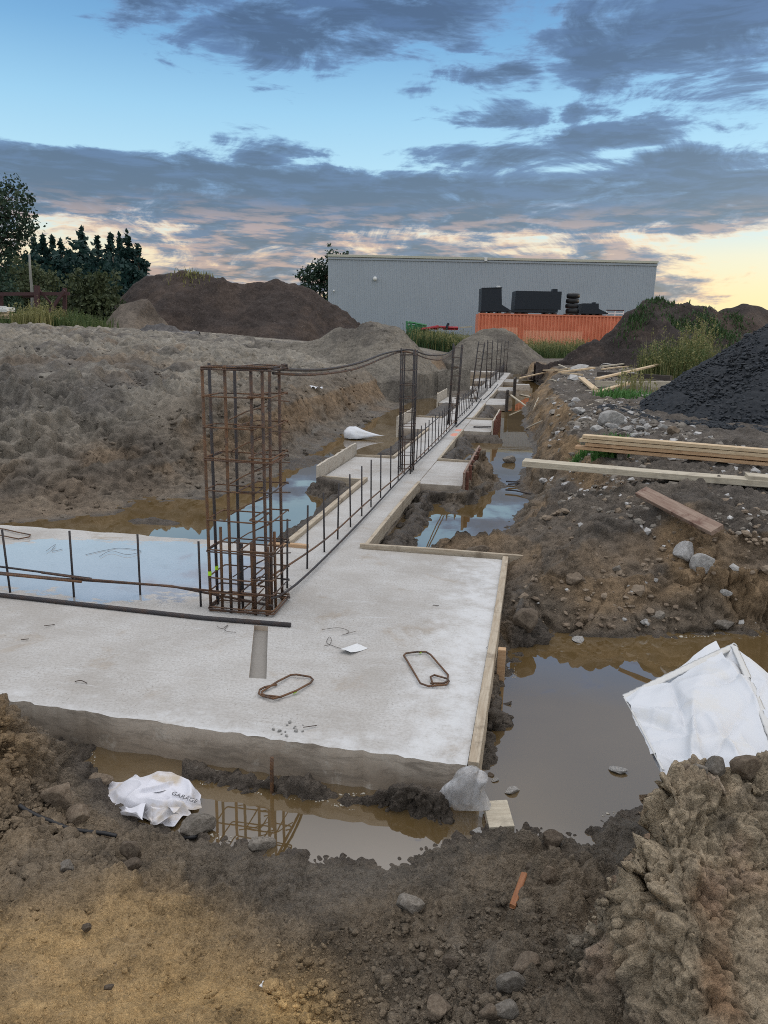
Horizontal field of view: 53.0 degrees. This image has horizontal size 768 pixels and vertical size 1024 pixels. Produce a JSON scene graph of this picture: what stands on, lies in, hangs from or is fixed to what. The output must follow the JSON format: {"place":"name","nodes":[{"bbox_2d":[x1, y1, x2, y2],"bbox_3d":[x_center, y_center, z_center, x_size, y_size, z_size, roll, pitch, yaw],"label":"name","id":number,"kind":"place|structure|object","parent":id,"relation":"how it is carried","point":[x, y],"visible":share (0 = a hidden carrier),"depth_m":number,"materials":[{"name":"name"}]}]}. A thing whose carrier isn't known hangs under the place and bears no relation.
{"place":"outdoors","nodes":[
{"label":"outdoors","id":0,"kind":"place"},
{"bbox_2d":[8,299,71,325],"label":"wild grass","id":1,"kind":"structure","parent":0,"point":[38,316],"depth_m":32.47,"materials":[{"name":"plant"}]},
{"bbox_2d":[0,322,767,1023],"bbox_3d":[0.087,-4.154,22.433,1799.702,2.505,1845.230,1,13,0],"label":"ground","id":2,"kind":"structure","parent":0,"point":[680,856],"depth_m":3.25,"materials":[{"name":"soil"}]},
{"bbox_2d":[0,269,23,313],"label":"bush","id":3,"kind":"object","parent":2,"relation":"on","point":[10,300],"visible":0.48,"depth_m":47.50,"materials":[{"name":"green plant"}]},
{"bbox_2d":[0,172,46,297],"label":"leafy tree","id":4,"kind":"object","parent":2,"relation":"on","point":[7,245],"visible":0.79,"depth_m":54.64,"materials":[{"name":"green plant"}]},
{"bbox_2d":[4,255,64,312],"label":"bush","id":5,"kind":"object","parent":2,"relation":"on","point":[23,283],"visible":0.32,"depth_m":52.55,"materials":[{"name":"green plant"}]},
{"bbox_2d":[0,285,69,314],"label":"steel trestle","id":6,"kind":"object","parent":2,"relation":"on","point":[37,293],"visible":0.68,"depth_m":38.53,"materials":[{"name":"metal"}]},
{"bbox_2d":[33,232,50,271],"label":"conifer tree","id":7,"kind":"object","parent":2,"relation":"on","point":[42,248],"visible":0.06,"depth_m":76.31,"materials":[{"name":"green plant"}]},
{"bbox_2d":[42,234,68,278],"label":"conifer tree","id":8,"kind":"object","parent":2,"relation":"on","point":[52,245],"visible":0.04,"depth_m":76.36,"materials":[{"name":"green plant"}]},
{"bbox_2d":[40,782,72,809],"bbox_3d":[-1.430,1.248,3.361,0.129,0.134,0.118,-5,15,-25],"label":"rock","id":9,"kind":"object","parent":2,"relation":"on","point":[59,795],"visible":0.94,"depth_m":3.33,"materials":[{"name":"stone"}]},
{"bbox_2d":[0,717,118,879],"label":"soil clods","id":10,"kind":"object","parent":2,"relation":"on","point":[26,869],"visible":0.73,"depth_m":3.19,"materials":[{"name":"soil"}]},
{"bbox_2d":[0,305,118,327],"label":"wild grass","id":11,"kind":"structure","parent":2,"relation":"on","point":[71,319],"depth_m":34.28,"materials":[{"name":"plant"}]},
{"bbox_2d":[18,803,116,837],"bbox_3d":[-1.340,1.312,3.241,0.412,0.149,0.064,1,13,0],"label":"cable","id":12,"kind":"object","parent":2,"relation":"on","point":[50,820],"visible":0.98,"depth_m":3.23,"materials":[{"name":"black rubber"}]},
{"bbox_2d":[65,804,89,824],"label":"rock","id":13,"kind":"object","parent":2,"relation":"on","point":[77,814],"visible":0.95,"depth_m":3.29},
{"bbox_2d":[73,225,91,266],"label":"conifer tree","id":14,"kind":"object","parent":2,"relation":"on","point":[80,234],"visible":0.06,"depth_m":84.45,"materials":[{"name":"green plant"}]},
{"bbox_2d":[50,237,115,288],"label":"leafy tree","id":15,"kind":"object","parent":2,"relation":"on","point":[65,265],"visible":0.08,"depth_m":75.44,"materials":[{"name":"green plant"}]},
{"bbox_2d":[40,264,125,322],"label":"bush","id":16,"kind":"object","parent":2,"relation":"on","point":[96,296],"visible":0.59,"depth_m":40.97,"materials":[{"name":"green plant"}]},
{"bbox_2d":[86,235,103,266],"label":"conifer tree","id":17,"kind":"object","parent":2,"relation":"on","point":[97,241],"visible":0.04,"depth_m":78.57,"materials":[{"name":"green plant"}]},
{"bbox_2d":[92,255,127,298],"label":"conifer tree","id":18,"kind":"object","parent":2,"relation":"on","point":[103,263],"visible":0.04,"depth_m":73.04,"materials":[{"name":"green plant"}]},
{"bbox_2d":[103,231,119,261],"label":"conifer tree","id":19,"kind":"object","parent":2,"relation":"on","point":[110,248],"visible":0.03,"depth_m":82.95,"materials":[{"name":"green plant"}]},
{"bbox_2d":[94,255,146,290],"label":"leafy tree","id":20,"kind":"object","parent":2,"relation":"on","point":[127,276],"visible":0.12,"depth_m":77.34,"materials":[{"name":"green plant"}]},
{"bbox_2d":[115,228,144,283],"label":"conifer tree","id":21,"kind":"object","parent":2,"relation":"on","point":[127,254],"visible":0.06,"depth_m":79.11,"materials":[{"name":"green plant"}]},
{"bbox_2d":[120,841,141,859],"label":"rock","id":22,"kind":"object","parent":2,"relation":"on","point":[129,849],"visible":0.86,"depth_m":3.08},
{"bbox_2d":[123,243,151,289],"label":"conifer tree","id":23,"kind":"object","parent":2,"relation":"on","point":[140,263],"visible":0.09,"depth_m":78.88,"materials":[{"name":"green plant"}]},
{"bbox_2d":[106,299,184,330],"bbox_3d":[-12.539,-9.108,38.697,5.498,3.138,5.583,1,13,0],"label":"soil mound","id":24,"kind":"object","parent":2,"relation":"on","point":[140,314],"visible":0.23,"depth_m":37.91,"materials":[{"name":"soil"}]},
{"bbox_2d":[108,771,201,826],"bbox_3d":[-1.093,1.325,3.668,0.380,0.101,0.546,-7,15,-31],"label":"plastic sack","id":25,"kind":"object","parent":2,"relation":"on","point":[165,798],"visible":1,"depth_m":3.59,"materials":[{"name":"plastic"}]},
{"bbox_2d":[139,323,199,333],"bbox_3d":[-10.467,-8.045,36.071,3.661,1.574,2.288,1,13,0],"label":"soil mound","id":26,"kind":"object","parent":2,"relation":"on","point":[162,327],"visible":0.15,"depth_m":35.83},
{"bbox_2d":[0,325,376,521],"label":"soil clods","id":27,"kind":"object","parent":2,"relation":"on","point":[93,486],"visible":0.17,"depth_m":12.20,"materials":[{"name":"soil"}]},
{"bbox_2d":[180,813,216,835],"bbox_3d":[-0.827,1.392,3.432,0.162,0.079,0.111,4,20,-19],"label":"rock","id":28,"kind":"object","parent":2,"relation":"on","point":[194,823],"visible":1,"depth_m":3.41,"materials":[{"name":"stone"}]},
{"bbox_2d":[111,270,359,340],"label":"soil mound","id":29,"kind":"object","parent":2,"relation":"on","point":[276,308],"visible":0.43,"depth_m":42.33,"materials":[{"name":"soil"}]},
{"bbox_2d":[0,371,518,801],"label":"concrete foundation","id":30,"kind":"object","parent":2,"relation":"on","point":[375,711],"visible":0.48,"depth_m":4.95,"materials":[{"name":"concrete"}]},
{"bbox_2d":[0,593,290,626],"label":"rebar","id":31,"kind":"object","parent":30,"relation":"on","point":[157,612],"visible":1,"depth_m":5.49,"materials":[{"name":"metal"}]},
{"bbox_2d":[200,363,290,615],"bbox_3d":[-0.976,-0.150,5.510,0.531,1.796,0.399,4,13,11],"label":"rebar cage","id":32,"kind":"object","parent":30,"relation":"on","point":[269,561],"visible":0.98,"depth_m":5.45,"materials":[{"name":"metal"}]},
{"bbox_2d":[41,572,228,592],"bbox_3d":[-1.840,0.523,5.673,1.482,0.072,0.040,3,13,8],"label":"rebar","id":33,"kind":"object","parent":32,"relation":"attached to","point":[127,582],"visible":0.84,"depth_m":5.67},
{"bbox_2d":[0,572,273,606],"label":"rebar","id":34,"kind":"object","parent":32,"relation":"attached to","point":[235,598],"visible":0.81,"depth_m":5.72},
{"bbox_2d":[0,573,81,582],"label":"rebar","id":35,"kind":"object","parent":34,"relation":"attached to","point":[44,578],"visible":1,"depth_m":5.71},
{"bbox_2d":[258,673,313,699],"bbox_3d":[-0.553,0.993,4.400,0.192,0.022,0.366,11,16,36],"label":"rebar link","id":36,"kind":"object","parent":30,"relation":"on","point":[262,694],"visible":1,"depth_m":4.36,"materials":[{"name":"metal"}]},
{"bbox_2d":[285,477,367,542],"bbox_3d":[-0.590,-0.042,8.947,0.063,0.128,3.436,4,13,11],"label":"formwork board","id":37,"kind":"object","parent":30,"relation":"attached to","point":[313,522],"visible":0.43,"depth_m":8.59,"materials":[{"name":"brown wood"}]},
{"bbox_2d":[337,483,339,538],"bbox_3d":[-0.447,0.006,7.511,0.017,0.580,0.021,6,15,18],"label":"starter bar","id":38,"kind":"object","parent":30,"relation":"on","point":[338,511],"visible":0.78,"depth_m":7.51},
{"bbox_2d":[257,421,454,584],"bbox_3d":[0.391,-0.772,11.429,0.086,0.118,12.281,4,13,11],"label":"rebar","id":39,"kind":"object","parent":38,"relation":"attached to","point":[317,545],"visible":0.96,"depth_m":7.88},
{"bbox_2d":[262,423,456,600],"bbox_3d":[0.412,-0.688,11.381,0.064,0.121,12.402,4,13,11],"label":"rebar","id":40,"kind":"object","parent":30,"relation":"on","point":[321,560],"visible":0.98,"depth_m":7.48,"materials":[{"name":"metal"}]},
{"bbox_2d":[366,481,420,543],"bbox_3d":[0.150,0.011,8.886,0.047,0.154,3.308,4,13,11],"label":"formwork board","id":41,"kind":"object","parent":30,"relation":"attached to","point":[385,525],"visible":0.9,"depth_m":8.62,"materials":[{"name":"brown wood"}]},
{"bbox_2d":[398,348,417,473],"bbox_3d":[0.341,-1.448,11.110,0.214,1.799,0.350,4,13,11],"label":"rebar cage","id":42,"kind":"object","parent":30,"relation":"on","point":[413,409],"visible":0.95,"depth_m":11.08,"materials":[{"name":"metal"}]},
{"bbox_2d":[222,349,451,371],"bbox_3d":[0.363,-2.240,11.036,0.352,0.202,12.232,4,13,12],"label":"rebar","id":43,"kind":"object","parent":42,"relation":"on","point":[318,369],"visible":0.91,"depth_m":6.94,"materials":[{"name":"metal"}]},
{"bbox_2d":[272,351,451,375],"bbox_3d":[0.346,-2.200,11.135,0.167,0.264,12.070,4,13,11],"label":"rebar","id":44,"kind":"object","parent":42,"relation":"on","point":[307,374],"visible":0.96,"depth_m":7.18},
{"bbox_2d":[403,651,449,686],"bbox_3d":[0.263,0.947,4.671,0.210,0.022,0.507,-2,14,-13],"label":"rebar link","id":45,"kind":"object","parent":30,"relation":"on","point":[447,681],"visible":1,"depth_m":4.56,"materials":[{"name":"metal"}]},
{"bbox_2d":[360,543,522,563],"bbox_3d":[0.591,0.409,7.142,1.672,0.134,0.041,4,13,10],"label":"formwork board","id":46,"kind":"object","parent":30,"relation":"attached to","point":[442,551],"visible":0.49,"depth_m":7.13,"materials":[{"name":"brown wood"}]},
{"bbox_2d":[447,343,462,424],"bbox_3d":[1.575,-2.817,17.056,0.214,1.799,0.350,6,14,10],"label":"rebar cage","id":47,"kind":"object","parent":30,"relation":"on","point":[458,391],"visible":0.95,"depth_m":17.03,"materials":[{"name":"metal"}]},
{"bbox_2d":[468,556,507,805],"bbox_3d":[0.764,0.938,5.354,0.055,0.303,3.543,4,13,11],"label":"formwork board","id":48,"kind":"object","parent":30,"relation":"attached to","point":[478,742],"visible":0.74,"depth_m":4.51,"materials":[{"name":"brown wood"}]},
{"bbox_2d":[248,836,275,851],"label":"rock","id":49,"kind":"object","parent":2,"relation":"on","point":[257,844],"visible":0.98,"depth_m":3.33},
{"bbox_2d":[0,875,589,1023],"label":"soil clods","id":50,"kind":"object","parent":2,"relation":"on","point":[208,992],"visible":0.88,"depth_m":2.39,"materials":[{"name":"soil"}]},
{"bbox_2d":[293,243,348,300],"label":"leafy tree","id":51,"kind":"object","parent":2,"relation":"on","point":[315,276],"visible":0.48,"depth_m":76.12,"materials":[{"name":"green plant"}]},
{"bbox_2d":[316,443,356,477],"bbox_3d":[-0.718,-0.639,11.747,0.076,0.547,2.270,4,13,11],"label":"shuttering panel","id":52,"kind":"object","parent":2,"relation":"on","point":[325,467],"visible":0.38,"depth_m":11.53,"materials":[{"name":"brown wood"}]},
{"bbox_2d":[254,321,480,402],"bbox_3d":[-0.773,-5.110,26.758,7.648,3.022,6.200,1,13,0],"label":"sand heap","id":53,"kind":"object","parent":2,"relation":"on","point":[361,342],"visible":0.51,"depth_m":26.25,"materials":[{"name":"sand"}]},
{"bbox_2d":[396,892,424,913],"bbox_3d":[0.099,1.473,2.879,0.111,0.078,0.073,4,10,6],"label":"rock","id":54,"kind":"object","parent":2,"relation":"on","point":[411,904],"visible":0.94,"depth_m":2.86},
{"bbox_2d":[427,993,451,1022],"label":"rock","id":55,"kind":"object","parent":2,"relation":"on","point":[439,1006],"visible":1,"depth_m":2.12,"materials":[{"name":"stone"}]},
{"bbox_2d":[258,865,623,1023],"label":"soil clods","id":56,"kind":"object","parent":2,"relation":"on","point":[382,977],"visible":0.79,"depth_m":2.40,"materials":[{"name":"soil"}]},
{"bbox_2d":[462,445,480,490],"bbox_3d":[1.332,-0.544,11.503,0.069,0.567,2.570,4,13,11],"label":"shuttering panel","id":57,"kind":"object","parent":2,"relation":"on","point":[467,473],"visible":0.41,"depth_m":10.73,"materials":[{"name":"brown wood"}]},
{"bbox_2d":[479,1003,498,1019],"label":"rock","id":58,"kind":"object","parent":2,"relation":"on","point":[488,1011],"visible":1,"depth_m":2.09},
{"bbox_2d":[442,328,543,373],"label":"sand heap","id":59,"kind":"object","parent":2,"relation":"on","point":[522,356],"visible":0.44,"depth_m":44.63,"materials":[{"name":"sand"}]},
{"bbox_2d":[328,254,658,334],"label":"warehouse","id":60,"kind":"structure","parent":2,"relation":"on","point":[398,291],"depth_m":71.97,"materials":[{"name":"white metal"}]},
{"bbox_2d":[483,800,514,831],"bbox_3d":[0.527,1.417,3.543,0.117,0.088,0.190,1,13,-3],"label":"wood block","id":61,"kind":"object","parent":2,"relation":"on","point":[497,814],"depth_m":3.52,"materials":[{"name":"wood"}]},
{"bbox_2d":[497,647,505,681],"bbox_3d":[0.755,1.146,5.013,0.050,0.550,0.050,4,13,11],"label":"wooden stake","id":62,"kind":"object","parent":2,"relation":"on","point":[501,659],"visible":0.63,"depth_m":4.95,"materials":[{"name":"orange wood"}]},
{"bbox_2d":[495,998,518,1019],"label":"rock","id":63,"kind":"object","parent":2,"relation":"on","point":[507,1009],"visible":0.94,"depth_m":2.09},
{"bbox_2d":[496,971,525,994],"bbox_3d":[0.371,1.393,2.271,0.084,0.089,0.050,-3,18,-14],"label":"rock","id":64,"kind":"object","parent":2,"relation":"on","point":[509,982],"visible":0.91,"depth_m":2.25,"materials":[{"name":"stone"}]},
{"bbox_2d":[509,872,526,908],"bbox_3d":[0.509,1.429,2.911,0.028,0.020,0.233,6,6,19],"label":"stick","id":65,"kind":"object","parent":2,"relation":"on","point":[519,885],"visible":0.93,"depth_m":2.90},
{"bbox_2d":[513,607,539,632],"bbox_3d":[1.042,0.789,5.584,0.212,0.182,0.154,-5,21,-3],"label":"rock","id":66,"kind":"object","parent":2,"relation":"on","point":[526,618],"visible":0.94,"depth_m":5.54,"materials":[{"name":"stone"}]},
{"bbox_2d":[512,951,540,973],"bbox_3d":[0.453,1.427,2.426,0.075,0.067,0.093,13,18,41],"label":"rock","id":67,"kind":"object","parent":2,"relation":"on","point":[525,959],"visible":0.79,"depth_m":2.41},
{"bbox_2d":[475,313,621,347],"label":"shipping container","id":68,"kind":"object","parent":2,"relation":"on","point":[560,328],"visible":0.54,"depth_m":60.23,"materials":[{"name":"metal"}]},
{"bbox_2d":[478,286,511,313],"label":"feed hopper","id":69,"kind":"object","parent":68,"relation":"on","point":[490,299],"visible":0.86,"depth_m":60.07,"materials":[{"name":"black metal"}]},
{"bbox_2d":[511,289,561,314],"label":"ventilation unit","id":70,"kind":"object","parent":68,"relation":"on","point":[541,302],"visible":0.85,"depth_m":60.06,"materials":[{"name":"black metal"}]},
{"bbox_2d":[578,302,607,315],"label":"hopper","id":71,"kind":"object","parent":68,"relation":"on","point":[592,308],"visible":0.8,"depth_m":60.18,"materials":[{"name":"black metal"}]},
{"bbox_2d":[540,865,556,883],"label":"rock","id":72,"kind":"object","parent":2,"relation":"on","point":[548,875],"visible":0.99,"depth_m":3.04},
{"bbox_2d":[543,829,562,848],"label":"rock","id":73,"kind":"object","parent":2,"relation":"on","point":[552,837],"visible":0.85,"depth_m":3.34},
{"bbox_2d":[517,335,590,358],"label":"wild grass","id":74,"kind":"structure","parent":2,"relation":"on","point":[562,353],"depth_m":48.79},
{"bbox_2d":[566,572,584,584],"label":"rock","id":75,"kind":"object","parent":2,"relation":"on","point":[575,578],"visible":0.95,"depth_m":6.07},
{"bbox_2d":[547,366,658,485],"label":"gravel","id":76,"kind":"structure","parent":2,"relation":"on","point":[551,411],"depth_m":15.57,"materials":[{"name":"stone"}]},
{"bbox_2d":[578,432,632,461],"bbox_3d":[2.779,-0.790,9.210,0.723,0.409,0.649,-9,17,-37],"label":"weed plant","id":77,"kind":"object","parent":2,"relation":"on","point":[595,455],"visible":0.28,"depth_m":9.08,"materials":[{"name":"green plant"}]},
{"bbox_2d":[598,410,623,426],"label":"rock","id":78,"kind":"object","parent":2,"relation":"on","point":[612,416],"visible":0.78,"depth_m":11.73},
{"bbox_2d":[592,386,655,398],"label":"weed plant","id":79,"kind":"object","parent":2,"relation":"on","point":[617,394],"visible":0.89,"depth_m":16.91,"materials":[{"name":"green plant"}]},
{"bbox_2d":[595,381,670,387],"bbox_3d":[6.561,-3.336,20.111,2.079,0.168,0.106,1,13,0],"label":"plank","id":80,"kind":"object","parent":2,"relation":"on","point":[613,383],"visible":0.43,"depth_m":20.06,"materials":[{"name":"grey wood"}]},
{"bbox_2d":[597,372,672,380],"bbox_3d":[7.653,-4.185,23.638,0.128,0.147,2.677,-8,16,-35],"label":"plank","id":81,"kind":"object","parent":2,"relation":"on","point":[661,377],"visible":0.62,"depth_m":23.16,"materials":[{"name":"brown wood"}]},
{"bbox_2d":[615,358,657,391],"bbox_3d":[5.995,-3.220,18.211,0.939,0.823,1.028,1,13,0],"label":"weed plant","id":82,"kind":"object","parent":2,"relation":"on","point":[633,383],"visible":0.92,"depth_m":18.23,"materials":[{"name":"green plant"}]},
{"bbox_2d":[512,458,767,632],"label":"gravel","id":83,"kind":"structure","parent":2,"relation":"on","point":[638,590],"depth_m":6.14,"materials":[{"name":"stone"}]},
{"bbox_2d":[521,300,762,383],"bbox_3d":[13.711,-7.106,34.710,13.449,4.827,8.904,1,13,0],"label":"soil mound","id":84,"kind":"object","parent":2,"relation":"on","point":[595,352],"visible":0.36,"depth_m":34.08,"materials":[{"name":"soil"}]},
{"bbox_2d":[613,302,662,352],"bbox_3d":[11.140,-8.164,33.954,2.065,2.341,1.438,1,13,0],"label":"grass tuft","id":85,"kind":"object","parent":84,"relation":"on","point":[635,318],"visible":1,"depth_m":33.87,"materials":[{"name":"plant"}]},
{"bbox_2d":[662,310,701,334],"bbox_3d":[13.008,-8.216,33.452,1.984,1.107,1.400,1,13,0],"label":"grass tuft","id":86,"kind":"object","parent":84,"relation":"on","point":[673,323],"visible":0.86,"depth_m":33.55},
{"bbox_2d":[677,300,724,332],"bbox_3d":[14.020,-8.626,33.980,2.195,1.549,1.780,-11,18,-42],"label":"grass tuft","id":87,"kind":"object","parent":84,"relation":"on","point":[701,315],"visible":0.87,"depth_m":34.01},
{"bbox_2d":[675,309,740,352],"bbox_3d":[14.374,-7.696,33.058,3.516,2.235,2.980,-5,14,-23],"label":"grass tuft","id":88,"kind":"object","parent":84,"relation":"on","point":[729,335],"visible":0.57,"depth_m":33.10,"materials":[{"name":"plant"}]},
{"bbox_2d":[721,310,753,333],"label":"grass tuft","id":89,"kind":"object","parent":84,"relation":"on","point":[740,320],"visible":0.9,"depth_m":34.20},
{"bbox_2d":[522,458,767,487],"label":"plank","id":90,"kind":"object","parent":2,"relation":"on","point":[635,472],"visible":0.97,"depth_m":7.47,"materials":[{"name":"grey wood"}]},
{"bbox_2d":[557,399,767,546],"bbox_3d":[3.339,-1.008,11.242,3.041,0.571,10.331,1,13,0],"label":"gravel","id":91,"kind":"structure","parent":2,"relation":"on","point":[638,521],"depth_m":8.42,"materials":[{"name":"stone"}]},
{"bbox_2d":[575,445,767,465],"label":"plank","id":92,"kind":"object","parent":2,"relation":"on","point":[695,457],"visible":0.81,"depth_m":8.51,"materials":[{"name":"beige wood"}]},
{"bbox_2d":[585,443,767,460],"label":"plank","id":93,"kind":"object","parent":92,"relation":"on","point":[672,451],"visible":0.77,"depth_m":8.49,"materials":[{"name":"beige wood"}]},
{"bbox_2d":[579,438,767,457],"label":"plank","id":94,"kind":"object","parent":93,"relation":"on","point":[729,452],"visible":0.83,"depth_m":8.47,"materials":[{"name":"brown wood"}]},
{"bbox_2d":[582,434,767,453],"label":"plank","id":95,"kind":"object","parent":94,"relation":"on","point":[682,444],"visible":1,"depth_m":8.47,"materials":[{"name":"brown wood"}]},
{"bbox_2d":[631,326,726,379],"bbox_3d":[9.558,-5.113,24.694,2.944,1.670,2.926,1,13,0],"label":"grass clump","id":96,"kind":"object","parent":2,"relation":"on","point":[675,365],"visible":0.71,"depth_m":24.32,"materials":[{"name":"plant"}]},
{"bbox_2d":[635,487,723,535],"bbox_3d":[2.457,-0.020,6.451,0.133,0.048,0.913,-30,30,-9],"label":"plank","id":97,"kind":"object","parent":2,"relation":"on","point":[696,519],"visible":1,"depth_m":6.39,"materials":[{"name":"brown wood"}]},
{"bbox_2d":[597,323,767,432],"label":"gravel heap","id":98,"kind":"object","parent":2,"relation":"on","point":[724,387],"visible":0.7,"depth_m":13.14,"materials":[{"name":"gravel"}]},
{"bbox_2d":[673,541,693,561],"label":"rock","id":99,"kind":"object","parent":2,"relation":"on","point":[683,550],"visible":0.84,"depth_m":6.18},
{"bbox_2d":[622,641,767,774],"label":"bulk bag","id":100,"kind":"object","parent":2,"relation":"on","point":[708,701],"visible":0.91,"depth_m":3.15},
{"bbox_2d":[671,309,722,356],"bbox_3d":[12.623,-6.917,30.874,1.799,2.451,2.118,1,13,0],"label":"grass clump","id":101,"kind":"object","parent":2,"relation":"on","point":[709,335],"visible":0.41,"depth_m":30.80,"materials":[{"name":"plant"}]},
{"bbox_2d":[689,553,714,573],"bbox_3d":[2.526,0.409,6.104,0.197,0.175,0.096,1,12,17],"label":"rock","id":102,"kind":"object","parent":2,"relation":"on","point":[705,561],"visible":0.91,"depth_m":6.06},
{"bbox_2d":[705,755,725,776],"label":"rock","id":103,"kind":"object","parent":2,"relation":"on","point":[714,765],"visible":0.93,"depth_m":2.35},
{"bbox_2d":[718,304,767,325],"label":"soil mound","id":104,"kind":"object","parent":2,"relation":"on","point":[759,314],"visible":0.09,"depth_m":41.86,"materials":[{"name":"soil"}]},
{"bbox_2d":[729,755,761,779],"bbox_3d":[1.108,0.783,2.371,0.094,0.084,0.056,2,20,-22],"label":"rock","id":105,"kind":"object","parent":2,"relation":"on","point":[746,767],"visible":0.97,"depth_m":2.35,"materials":[{"name":"stone"}]},
{"bbox_2d":[0,374,767,869],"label":"water","id":106,"kind":"structure","parent":0,"point":[568,738],"depth_m":4.44,"materials":[{"name":"liquid"}]},
{"bbox_2d":[344,426,383,438],"bbox_3d":[-0.461,-1.661,16.084,0.805,0.229,0.531,8,15,25],"label":"plastic bag","id":107,"kind":"object","parent":106,"relation":"on","point":[352,432],"visible":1,"depth_m":15.99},
{"bbox_2d":[439,766,490,810],"bbox_3d":[0.357,1.288,3.575,0.309,0.226,0.128,1,13,0],"label":"plastic bag","id":108,"kind":"object","parent":106,"relation":"on","point":[470,785],"visible":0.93,"depth_m":3.54,"materials":[{"name":"grey"}]},
{"bbox_2d":[0,0,767,310],"label":"sky","id":109,"kind":"structure","parent":0,"point":[236,141],"materials":[{"name":"blue"}]},
{"bbox_2d":[402,323,471,351],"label":"wild grass","id":110,"kind":"structure","parent":0,"point":[426,343],"depth_m":51.12,"materials":[{"name":"plant"}]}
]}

